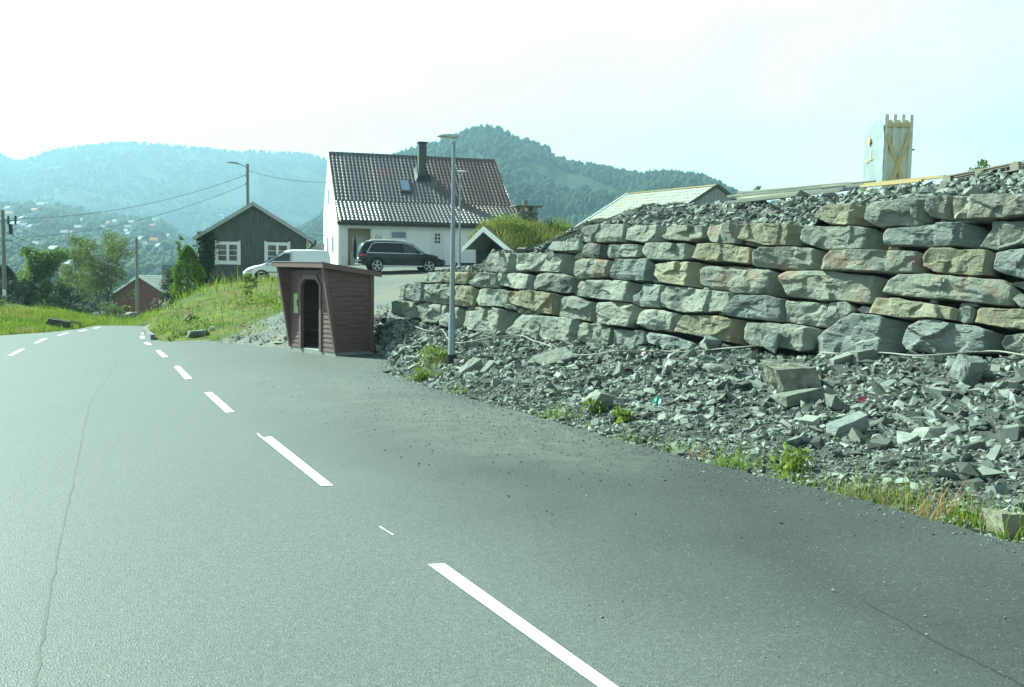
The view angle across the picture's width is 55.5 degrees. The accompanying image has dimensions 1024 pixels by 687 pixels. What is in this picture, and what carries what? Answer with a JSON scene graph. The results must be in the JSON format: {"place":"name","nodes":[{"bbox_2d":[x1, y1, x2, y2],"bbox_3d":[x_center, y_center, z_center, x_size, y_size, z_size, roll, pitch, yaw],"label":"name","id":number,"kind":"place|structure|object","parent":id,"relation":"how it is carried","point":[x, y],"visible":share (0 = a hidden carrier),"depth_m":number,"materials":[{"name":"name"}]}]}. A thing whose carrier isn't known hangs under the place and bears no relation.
{"place":"outdoors","nodes":[
{"label":"outdoors","id":0,"kind":"place"},
{"bbox_2d":[0,301,104,334],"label":"grass","id":1,"kind":"structure","parent":0,"point":[8,317],"depth_m":43.27,"materials":[{"name":"plant"}]},
{"bbox_2d":[0,205,187,315],"bbox_3d":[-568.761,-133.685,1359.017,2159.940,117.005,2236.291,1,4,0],"label":"village hill","id":2,"kind":"structure","parent":0,"point":[19,230],"depth_m":890.32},
{"bbox_2d":[0,199,199,304],"bbox_3d":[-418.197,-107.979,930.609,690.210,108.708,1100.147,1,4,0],"label":"forest","id":3,"kind":"object","parent":2,"relation":"on","point":[15,260],"visible":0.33,"depth_m":867.27,"materials":[{"name":"green plant"}]},
{"bbox_2d":[97,301,166,325],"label":"grass","id":4,"kind":"structure","parent":0,"point":[111,320],"depth_m":48.04,"materials":[{"name":"plant"}]},
{"bbox_2d":[0,144,326,234],"bbox_3d":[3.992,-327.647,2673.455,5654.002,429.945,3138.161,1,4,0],"label":"mountain","id":5,"kind":"structure","parent":0,"point":[231,199],"depth_m":2422.17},
{"bbox_2d":[0,141,327,237],"bbox_3d":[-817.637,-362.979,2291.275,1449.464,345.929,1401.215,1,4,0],"label":"forest","id":6,"kind":"object","parent":5,"relation":"on","point":[37,179],"visible":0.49,"depth_m":2393.24,"materials":[{"name":"plant"}]},
{"bbox_2d":[0,265,472,347],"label":"ground","id":7,"kind":"structure","parent":0,"point":[387,286],"depth_m":35.87,"materials":[{"name":"plant"}]},
{"bbox_2d":[0,210,16,302],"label":"utility pole","id":8,"kind":"object","parent":7,"relation":"on","point":[4,276],"visible":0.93,"depth_m":61.68,"materials":[{"name":"brown wood"}]},
{"bbox_2d":[0,265,27,304],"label":"pine tree","id":9,"kind":"object","parent":7,"relation":"on","point":[10,275],"visible":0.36,"depth_m":65.67,"materials":[{"name":"green plant"}]},
{"bbox_2d":[2,278,39,306],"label":"shrub","id":10,"kind":"object","parent":7,"relation":"on","point":[27,295],"visible":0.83,"depth_m":59.93,"materials":[{"name":"green plant"}]},
{"bbox_2d":[8,247,77,307],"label":"leafy tree","id":11,"kind":"object","parent":7,"relation":"on","point":[41,268],"visible":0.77,"depth_m":67.49,"materials":[{"name":"green plant"}]},
{"bbox_2d":[45,318,70,327],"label":"boulder","id":12,"kind":"object","parent":7,"relation":"on","point":[57,322],"visible":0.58,"depth_m":41.76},
{"bbox_2d":[47,285,88,312],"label":"shrub","id":13,"kind":"object","parent":7,"relation":"on","point":[63,291],"visible":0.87,"depth_m":61.94,"materials":[{"name":"green plant"}]},
{"bbox_2d":[55,238,100,313],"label":"birch tree","id":14,"kind":"object","parent":7,"relation":"on","point":[67,268],"visible":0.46,"depth_m":73.39,"materials":[{"name":"green plant"}]},
{"bbox_2d":[72,295,105,314],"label":"shrub","id":15,"kind":"object","parent":7,"relation":"on","point":[93,305],"visible":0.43,"depth_m":79.66,"materials":[{"name":"green plant"}]},
{"bbox_2d":[64,230,138,314],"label":"birch tree","id":16,"kind":"object","parent":7,"relation":"on","point":[93,266],"visible":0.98,"depth_m":71.46,"materials":[{"name":"green plant"}]},
{"bbox_2d":[96,302,125,316],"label":"shrub","id":17,"kind":"object","parent":7,"relation":"on","point":[109,309],"visible":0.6,"depth_m":63.97,"materials":[{"name":"green plant"}]},
{"bbox_2d":[135,238,138,311],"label":"utility pole","id":18,"kind":"object","parent":7,"relation":"on","point":[137,275],"visible":0.84,"depth_m":91.72,"materials":[{"name":"brown wood"}]},
{"bbox_2d":[110,275,195,314],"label":"barn","id":19,"kind":"structure","parent":7,"relation":"on","point":[149,290],"depth_m":99.96,"materials":[{"name":"red wood"}]},
{"bbox_2d":[157,270,177,306],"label":"dark bush","id":20,"kind":"object","parent":7,"relation":"on","point":[166,286],"visible":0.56,"depth_m":61.70,"materials":[{"name":"green plant"}]},
{"bbox_2d":[166,245,206,300],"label":"thuja","id":21,"kind":"object","parent":7,"relation":"on","point":[189,271],"visible":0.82,"depth_m":46.51,"materials":[{"name":"green plant"}]},
{"bbox_2d":[187,329,207,337],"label":"boulder","id":22,"kind":"object","parent":7,"relation":"on","point":[195,333],"visible":0.96,"depth_m":32.34,"materials":[{"name":"stone"}]},
{"bbox_2d":[143,265,280,341],"bbox_3d":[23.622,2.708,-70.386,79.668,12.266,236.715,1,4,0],"label":"grass","id":23,"kind":"structure","parent":7,"relation":"on","point":[185,295],"depth_m":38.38,"materials":[{"name":"plant"}]},
{"bbox_2d":[227,162,248,204],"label":"utility pole","id":24,"kind":"object","parent":7,"relation":"on","point":[247,183],"visible":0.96,"depth_m":67.27,"materials":[{"name":"grey wood"}]},
{"bbox_2d":[16,175,244,218],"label":"power line","id":25,"kind":"object","parent":24,"relation":"attached to","point":[128,207],"visible":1,"depth_m":64.41,"materials":[{"name":"grey"}]},
{"bbox_2d":[239,273,258,300],"bbox_3d":[-10.246,-1.944,37.919,1.073,1.678,0.715,5,6,42],"label":"rowan sapling","id":26,"kind":"object","parent":7,"relation":"on","point":[246,277],"visible":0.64,"depth_m":37.83,"materials":[{"name":"green plant"}]},
{"bbox_2d":[215,304,283,342],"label":"sparse grass","id":27,"kind":"structure","parent":7,"relation":"on","point":[263,314],"depth_m":32.17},
{"bbox_2d":[192,202,315,285],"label":"cabin","id":28,"kind":"object","parent":7,"relation":"on","point":[251,234],"visible":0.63,"depth_m":55.61,"materials":[{"name":"black wood"}]},
{"bbox_2d":[191,231,220,283],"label":"ivy","id":29,"kind":"object","parent":28,"relation":"attached to","point":[205,249],"visible":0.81,"depth_m":54.98,"materials":[{"name":"green plant"}]},
{"bbox_2d":[215,240,240,264],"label":"window","id":30,"kind":"structure","parent":28,"relation":"in","point":[221,245],"depth_m":55.42,"materials":[{"name":"white paint"}]},
{"bbox_2d":[264,241,289,261],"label":"window","id":31,"kind":"structure","parent":28,"relation":"in","point":[267,245],"depth_m":55.94,"materials":[{"name":"white paint"}]},
{"bbox_2d":[242,249,330,281],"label":"van","id":32,"kind":"object","parent":7,"relation":"on","point":[306,255],"visible":0.38,"depth_m":49.81,"materials":[{"name":"white paint"}]},
{"bbox_2d":[223,304,407,346],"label":"gravel","id":33,"kind":"structure","parent":7,"relation":"on","point":[284,338],"depth_m":31.17,"materials":[{"name":"gravel"}]},
{"bbox_2d":[272,261,381,355],"bbox_3d":[-5.044,-0.842,26.347,1.765,2.738,2.870,-3,6,-39],"label":"bus shelter","id":34,"kind":"object","parent":7,"relation":"on","point":[328,308],"visible":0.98,"depth_m":25.68,"materials":[{"name":"brown painted wood boards"},{"name":"roofing felt"}]},
{"bbox_2d":[355,239,444,271],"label":"suv","id":35,"kind":"object","parent":7,"relation":"on","point":[378,255],"visible":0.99,"depth_m":57.03,"materials":[{"name":"black paint"}]},
{"bbox_2d":[323,141,536,265],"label":"house","id":36,"kind":"structure","parent":7,"relation":"on","point":[369,196],"depth_m":67.44,"materials":[{"name":"white"}]},
{"bbox_2d":[352,237,364,264],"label":"door","id":37,"kind":"structure","parent":36,"relation":"in","point":[359,240],"depth_m":65.28,"materials":[{"name":"beige"}]},
{"bbox_2d":[390,230,407,239],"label":"window","id":38,"kind":"structure","parent":36,"relation":"in","point":[394,234],"depth_m":64.69,"materials":[{"name":"glass"}]},
{"bbox_2d":[431,229,443,257],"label":"side door","id":39,"kind":"structure","parent":36,"relation":"in","point":[437,236],"depth_m":65.47,"materials":[{"name":"white paint"}]},
{"bbox_2d":[457,170,466,266],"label":"street lamp","id":40,"kind":"object","parent":7,"relation":"on","point":[459,241],"visible":0.89,"depth_m":45.66,"materials":[{"name":"metal"}]},
{"bbox_2d":[462,212,574,264],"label":"turf hut","id":41,"kind":"object","parent":7,"relation":"on","point":[488,237],"visible":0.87,"depth_m":50.45,"materials":[{"name":"green plant"}]},
{"bbox_2d":[510,200,542,224],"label":"stone chimney","id":42,"kind":"object","parent":41,"relation":"on","point":[531,214],"visible":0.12,"depth_m":53.20,"materials":[{"name":"stone"}]},
{"bbox_2d":[575,184,741,226],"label":"outbuilding","id":43,"kind":"structure","parent":7,"relation":"on","point":[710,194],"depth_m":49.42,"materials":[{"name":"metal"}]},
{"bbox_2d":[377,319,1023,544],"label":"rubble slope","id":44,"kind":"structure","parent":7,"relation":"on","point":[988,433],"depth_m":11.89,"materials":[{"name":"gravel"}]},
{"bbox_2d":[404,366,434,381],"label":"leafy weed","id":45,"kind":"object","parent":44,"relation":"on","point":[422,375],"visible":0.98,"depth_m":18.95,"materials":[{"name":"green plant"}]},
{"bbox_2d":[415,341,447,360],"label":"leafy weed","id":46,"kind":"object","parent":44,"relation":"on","point":[427,351],"visible":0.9,"depth_m":21.02,"materials":[{"name":"green plant"}]},
{"bbox_2d":[432,348,455,359],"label":"leafy weed","id":47,"kind":"object","parent":44,"relation":"on","point":[442,355],"visible":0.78,"depth_m":20.90,"materials":[{"name":"green plant"}]},
{"bbox_2d":[436,133,459,364],"bbox_3d":[-1.358,-1.606,20.301,0.474,5.481,0.229,-1,5,-20],"label":"street lamp","id":48,"kind":"object","parent":44,"relation":"on","point":[451,356],"visible":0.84,"depth_m":20.31,"materials":[{"name":"metal"}]},
{"bbox_2d":[459,357,482,372],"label":"boulder","id":49,"kind":"object","parent":44,"relation":"on","point":[472,363],"visible":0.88,"depth_m":18.95,"materials":[{"name":"grey stone"}]},
{"bbox_2d":[480,360,494,371],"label":"loose stone","id":50,"kind":"object","parent":44,"relation":"on","point":[488,366],"visible":0.55,"depth_m":18.81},
{"bbox_2d":[527,346,575,365],"bbox_3d":[0.752,0.298,18.715,0.845,0.155,0.477,-18,38,-26],"label":"boulder","id":51,"kind":"object","parent":44,"relation":"on","point":[554,356],"visible":0.88,"depth_m":18.67,"materials":[{"name":"grey stone"}]},
{"bbox_2d":[578,398,608,413],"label":"leafy weed","id":52,"kind":"object","parent":44,"relation":"on","point":[597,408],"visible":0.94,"depth_m":13.78,"materials":[{"name":"green plant"}]},
{"bbox_2d":[581,389,615,409],"bbox_3d":[1.254,0.810,13.931,0.404,0.258,0.315,18,3,-23],"label":"boulder","id":53,"kind":"object","parent":44,"relation":"on","point":[599,396],"visible":0.91,"depth_m":13.84,"materials":[{"name":"grey stone"}]},
{"bbox_2d":[613,362,624,376],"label":"loose stone","id":54,"kind":"object","parent":44,"relation":"on","point":[619,371],"visible":0.87,"depth_m":16.59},
{"bbox_2d":[611,405,635,423],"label":"leafy weed","id":55,"kind":"object","parent":44,"relation":"on","point":[620,415],"visible":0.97,"depth_m":13.09,"materials":[{"name":"green plant"}]},
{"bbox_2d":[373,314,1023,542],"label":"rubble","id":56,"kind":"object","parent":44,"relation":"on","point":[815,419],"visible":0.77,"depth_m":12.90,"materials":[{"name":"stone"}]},
{"bbox_2d":[699,335,721,347],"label":"boulder","id":57,"kind":"object","parent":44,"relation":"on","point":[712,341],"visible":0.89,"depth_m":17.67,"materials":[{"name":"stone"}]},
{"bbox_2d":[404,316,1023,356],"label":"hose","id":58,"kind":"object","parent":44,"relation":"on","point":[733,348],"visible":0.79,"depth_m":17.39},
{"bbox_2d":[703,363,724,371],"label":"loose stone","id":59,"kind":"object","parent":44,"relation":"on","point":[714,367],"visible":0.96,"depth_m":15.99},
{"bbox_2d":[699,431,779,471],"bbox_3d":[2.373,1.075,10.056,0.833,0.469,0.814,5,6,40],"label":"grass tuft","id":60,"kind":"object","parent":44,"relation":"on","point":[732,460],"visible":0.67,"depth_m":10.03,"materials":[{"name":"plant"}]},
{"bbox_2d":[759,326,781,353],"bbox_3d":[4.430,-0.069,16.654,0.205,0.370,0.478,11,25,-46],"label":"boulder","id":61,"kind":"object","parent":44,"relation":"on","point":[770,339],"visible":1,"depth_m":16.57,"materials":[{"name":"stone"}]},
{"bbox_2d":[742,456,813,480],"bbox_3d":[2.635,1.187,9.477,0.705,0.343,0.426,1,4,0],"label":"grass tuft","id":62,"kind":"object","parent":44,"relation":"on","point":[784,475],"visible":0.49,"depth_m":9.43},
{"bbox_2d":[760,359,821,391],"bbox_3d":[4.006,0.556,13.820,0.956,0.548,0.594,5,9,-18],"label":"boulder","id":63,"kind":"object","parent":44,"relation":"on","point":[784,376],"visible":0.59,"depth_m":13.66,"materials":[{"name":"grey stone"}]},
{"bbox_2d":[769,441,812,472],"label":"leafy weed","id":64,"kind":"object","parent":44,"relation":"on","point":[786,459],"visible":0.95,"depth_m":9.70,"materials":[{"name":"green plant"}]},
{"bbox_2d":[769,387,825,406],"bbox_3d":[3.844,0.715,12.934,0.727,0.199,0.412,-11,-2,-10],"label":"boulder","id":65,"kind":"object","parent":44,"relation":"on","point":[790,398],"visible":0.91,"depth_m":12.78,"materials":[{"name":"grey stone"}]},
{"bbox_2d":[824,393,849,411],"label":"loose stone","id":66,"kind":"object","parent":44,"relation":"on","point":[835,403],"visible":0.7,"depth_m":12.19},
{"bbox_2d":[829,352,851,364],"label":"loose stone","id":67,"kind":"object","parent":44,"relation":"on","point":[845,357],"visible":0.95,"depth_m":15.31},
{"bbox_2d":[826,410,869,437],"bbox_3d":[3.842,0.951,11.178,0.552,0.160,0.248,-22,23,-17],"label":"boulder","id":68,"kind":"object","parent":44,"relation":"on","point":[857,420],"visible":0.89,"depth_m":11.13,"materials":[{"name":"stone"}]},
{"bbox_2d":[848,427,866,442],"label":"loose stone","id":69,"kind":"object","parent":44,"relation":"on","point":[854,435],"visible":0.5,"depth_m":10.81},
{"bbox_2d":[826,470,888,498],"bbox_3d":[3.097,1.228,8.612,0.601,0.330,0.496,1,4,0],"label":"grass tuft","id":70,"kind":"object","parent":44,"relation":"on","point":[837,488],"visible":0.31,"depth_m":8.63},
{"bbox_2d":[847,349,878,365],"bbox_3d":[5.566,0.211,15.331,0.499,0.248,0.322,-8,7,-16],"label":"boulder","id":71,"kind":"object","parent":44,"relation":"on","point":[863,354],"visible":0.74,"depth_m":15.20,"materials":[{"name":"stone"}]},
{"bbox_2d":[821,450,923,506],"bbox_3d":[3.122,1.160,8.284,1.000,0.510,0.824,1,4,0],"label":"grass tuft","id":72,"kind":"object","parent":44,"relation":"on","point":[878,494],"visible":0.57,"depth_m":8.43,"materials":[{"name":"plant"}]},
{"bbox_2d":[867,439,893,449],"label":"loose stone","id":73,"kind":"object","parent":44,"relation":"on","point":[874,444],"visible":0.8,"depth_m":10.25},
{"bbox_2d":[837,449,947,509],"bbox_3d":[3.189,1.152,8.245,1.028,0.540,0.778,4,5,32],"label":"grass tuft","id":74,"kind":"object","parent":44,"relation":"on","point":[896,492],"visible":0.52,"depth_m":8.27,"materials":[{"name":"plant"}]},
{"bbox_2d":[897,431,918,444],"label":"loose stone","id":75,"kind":"object","parent":44,"relation":"on","point":[907,437],"visible":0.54,"depth_m":10.37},
{"bbox_2d":[890,472,958,516],"bbox_3d":[3.364,1.240,8.046,0.713,0.360,0.502,1,4,0],"label":"grass tuft","id":76,"kind":"object","parent":44,"relation":"on","point":[904,509],"visible":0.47,"depth_m":7.97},
{"bbox_2d":[911,427,947,438],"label":"loose stone","id":77,"kind":"object","parent":44,"relation":"on","point":[930,432],"visible":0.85,"depth_m":10.35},
{"bbox_2d":[927,387,951,398],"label":"loose stone","id":78,"kind":"object","parent":44,"relation":"on","point":[938,392],"visible":0.85,"depth_m":12.42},
{"bbox_2d":[903,478,986,523],"bbox_3d":[3.426,1.246,7.721,0.608,0.390,0.581,4,5,31],"label":"grass tuft","id":79,"kind":"object","parent":44,"relation":"on","point":[926,516],"visible":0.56,"depth_m":7.75,"materials":[{"name":"plant"}]},
{"bbox_2d":[941,405,956,413],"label":"loose stone","id":80,"kind":"object","parent":44,"relation":"on","point":[949,409],"visible":0.95,"depth_m":11.33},
{"bbox_2d":[906,470,1022,531],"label":"grass tuft","id":81,"kind":"object","parent":44,"relation":"on","point":[953,516],"visible":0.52,"depth_m":7.67,"materials":[{"name":"plant"}]},
{"bbox_2d":[948,354,988,384],"bbox_3d":[6.018,0.346,12.806,0.407,0.365,0.320,11,17,-23],"label":"boulder","id":82,"kind":"object","parent":44,"relation":"on","point":[965,369],"visible":0.98,"depth_m":12.71,"materials":[{"name":"stone"}]},
{"bbox_2d":[934,488,1006,531],"bbox_3d":[3.593,1.298,7.548,0.736,0.330,0.620,1,4,0],"label":"grass tuft","id":83,"kind":"object","parent":44,"relation":"on","point":[975,514],"visible":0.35,"depth_m":7.54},
{"bbox_2d":[959,440,985,449],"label":"loose stone","id":84,"kind":"object","parent":44,"relation":"on","point":[976,445],"visible":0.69,"depth_m":9.77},
{"bbox_2d":[977,493,1023,540],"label":"grass tuft","id":85,"kind":"object","parent":44,"relation":"on","point":[1003,537],"visible":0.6,"depth_m":7.17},
{"bbox_2d":[979,507,1023,538],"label":"boulder","id":86,"kind":"object","parent":44,"relation":"on","point":[999,517],"visible":0.86,"depth_m":7.30,"materials":[{"name":"stone"}]},
{"bbox_2d":[391,193,1023,357],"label":"stone wall","id":87,"kind":"structure","parent":7,"relation":"on","point":[920,273],"depth_m":16.86,"materials":[{"name":"stone"}]},
{"bbox_2d":[862,114,914,189],"bbox_3d":[10.600,-4.659,27.386,1.010,3.319,1.475,1,4,-1],"label":"panel crate","id":88,"kind":"object","parent":7,"relation":"on","point":[888,149],"visible":0.53,"depth_m":26.71,"materials":[{"name":"wood"}]},
{"bbox_2d":[968,159,990,170],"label":"tree","id":89,"kind":"object","parent":7,"relation":"on","point":[983,163],"visible":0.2,"depth_m":41.35,"materials":[{"name":"green plant"}]},
{"bbox_2d":[315,131,619,231],"bbox_3d":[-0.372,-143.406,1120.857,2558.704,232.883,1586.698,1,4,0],"label":"wooded mountain","id":90,"kind":"structure","parent":0,"point":[570,179],"depth_m":1069.89,"materials":[{"name":"plant"}]},
{"bbox_2d":[295,124,771,249],"bbox_3d":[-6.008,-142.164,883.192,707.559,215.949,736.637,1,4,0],"label":"forest","id":91,"kind":"object","parent":90,"relation":"on","point":[578,205],"visible":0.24,"depth_m":1059.49,"materials":[{"name":"plant"}]},
{"bbox_2d":[0,326,1023,686],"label":"road","id":92,"kind":"structure","parent":0,"point":[208,542],"depth_m":6.62,"materials":[{"name":"asphalt"}]},
{"bbox_2d":[33,342,129,686],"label":"road crack","id":93,"kind":"object","parent":92,"relation":"on","point":[41,642],"visible":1,"depth_m":5.90,"materials":[{"name":"asphalt"}]},
{"bbox_2d":[205,392,233,411],"bbox_3d":[-4.607,0.905,15.244,0.129,0.070,2.920,-1,5,-23],"label":"road marking","id":94,"kind":"object","parent":92,"relation":"on","point":[221,404],"visible":1,"depth_m":15.08,"materials":[{"name":"paint"}]},
{"bbox_2d":[262,436,331,485],"bbox_3d":[-2.312,1.199,10.213,0.129,0.077,3.154,-1,5,-24],"label":"road marking","id":95,"kind":"object","parent":92,"relation":"on","point":[297,462],"visible":1,"depth_m":9.99,"materials":[{"name":"paint"}]},
{"bbox_2d":[428,563,617,686],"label":"road marking","id":96,"kind":"object","parent":92,"relation":"on","point":[588,672],"visible":1,"depth_m":5.14,"materials":[{"name":"paint"}]},
{"bbox_2d":[221,354,1021,672],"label":"pebbles","id":97,"kind":"object","parent":92,"relation":"on","point":[597,450],"visible":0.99,"depth_m":11.14,"materials":[{"name":"stone"}]},
{"bbox_2d":[865,602,1022,685],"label":"road crack","id":98,"kind":"object","parent":92,"relation":"on","point":[911,628],"visible":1,"depth_m":4.82,"materials":[{"name":"grey"}]},
{"bbox_2d":[0,0,1023,201],"label":"sky","id":99,"kind":"structure","parent":0,"point":[745,95],"materials":[{"name":"white"}]},
{"bbox_2d":[425,160,1023,275],"bbox_3d":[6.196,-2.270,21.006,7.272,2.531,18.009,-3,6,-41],"label":"rubble","id":100,"kind":"object","parent":0,"point":[980,179],"visible":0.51,"depth_m":18.93,"materials":[{"name":"gravel"}]},
{"bbox_2d":[727,189,839,203],"bbox_3d":[5.643,-3.067,20.316,2.274,0.274,0.120,3,5,21],"label":"plank","id":101,"kind":"object","parent":100,"relation":"on","point":[779,196],"visible":1,"depth_m":20.31,"materials":[{"name":"wood"}]},
{"bbox_2d":[732,185,845,198],"bbox_3d":[5.899,-3.232,20.804,2.347,0.255,0.120,3,5,21],"label":"plank","id":102,"kind":"object","parent":100,"relation":"on","point":[843,186],"visible":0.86,"depth_m":20.76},
{"bbox_2d":[727,182,869,197],"bbox_3d":[6.168,-3.297,20.924,2.996,0.307,0.120,2,5,16],"label":"plank","id":103,"kind":"object","parent":102,"relation":"on","point":[729,196],"visible":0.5,"depth_m":20.96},
{"bbox_2d":[742,187,842,198],"bbox_3d":[5.897,-3.149,20.559,2.075,0.261,0.120,3,5,23],"label":"plank","id":104,"kind":"object","parent":100,"relation":"on","point":[840,188],"visible":0.5,"depth_m":20.45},
{"bbox_2d":[736,184,863,199],"bbox_3d":[6.164,-3.215,20.679,2.709,0.316,0.120,2,5,18],"label":"plank","id":105,"kind":"object","parent":100,"relation":"on","point":[738,198],"visible":0.29,"depth_m":20.78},
{"bbox_2d":[742,180,875,193],"bbox_3d":[6.431,-3.379,21.168,2.790,0.288,0.120,2,5,18],"label":"plank","id":106,"kind":"object","parent":100,"relation":"on","point":[803,187],"visible":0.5,"depth_m":21.20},
{"bbox_2d":[737,182,851,193],"bbox_3d":[6.160,-3.399,21.292,2.420,0.231,0.120,3,5,21],"label":"plank","id":107,"kind":"object","parent":106,"relation":"on","point":[739,192],"visible":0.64,"depth_m":21.23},
{"bbox_2d":[860,179,923,187],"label":"plank","id":108,"kind":"object","parent":100,"relation":"on","point":[890,183],"visible":1,"depth_m":18.66,"materials":[{"name":"yellow wood"}]},
{"bbox_2d":[864,175,945,183],"bbox_3d":[7.575,-3.149,18.802,0.100,0.117,1.602,-3,6,-41],"label":"plank","id":109,"kind":"object","parent":100,"relation":"on","point":[932,177],"visible":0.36,"depth_m":18.58,"materials":[{"name":"yellow wood"}]},
{"bbox_2d":[961,186,992,195],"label":"loose stone","id":110,"kind":"object","parent":100,"relation":"on","point":[969,191],"visible":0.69,"depth_m":14.84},
{"bbox_2d":[942,161,1023,182],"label":"pallet","id":111,"kind":"object","parent":100,"relation":"on","point":[1015,166],"visible":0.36,"depth_m":16.80,"materials":[{"name":"brown wood"}]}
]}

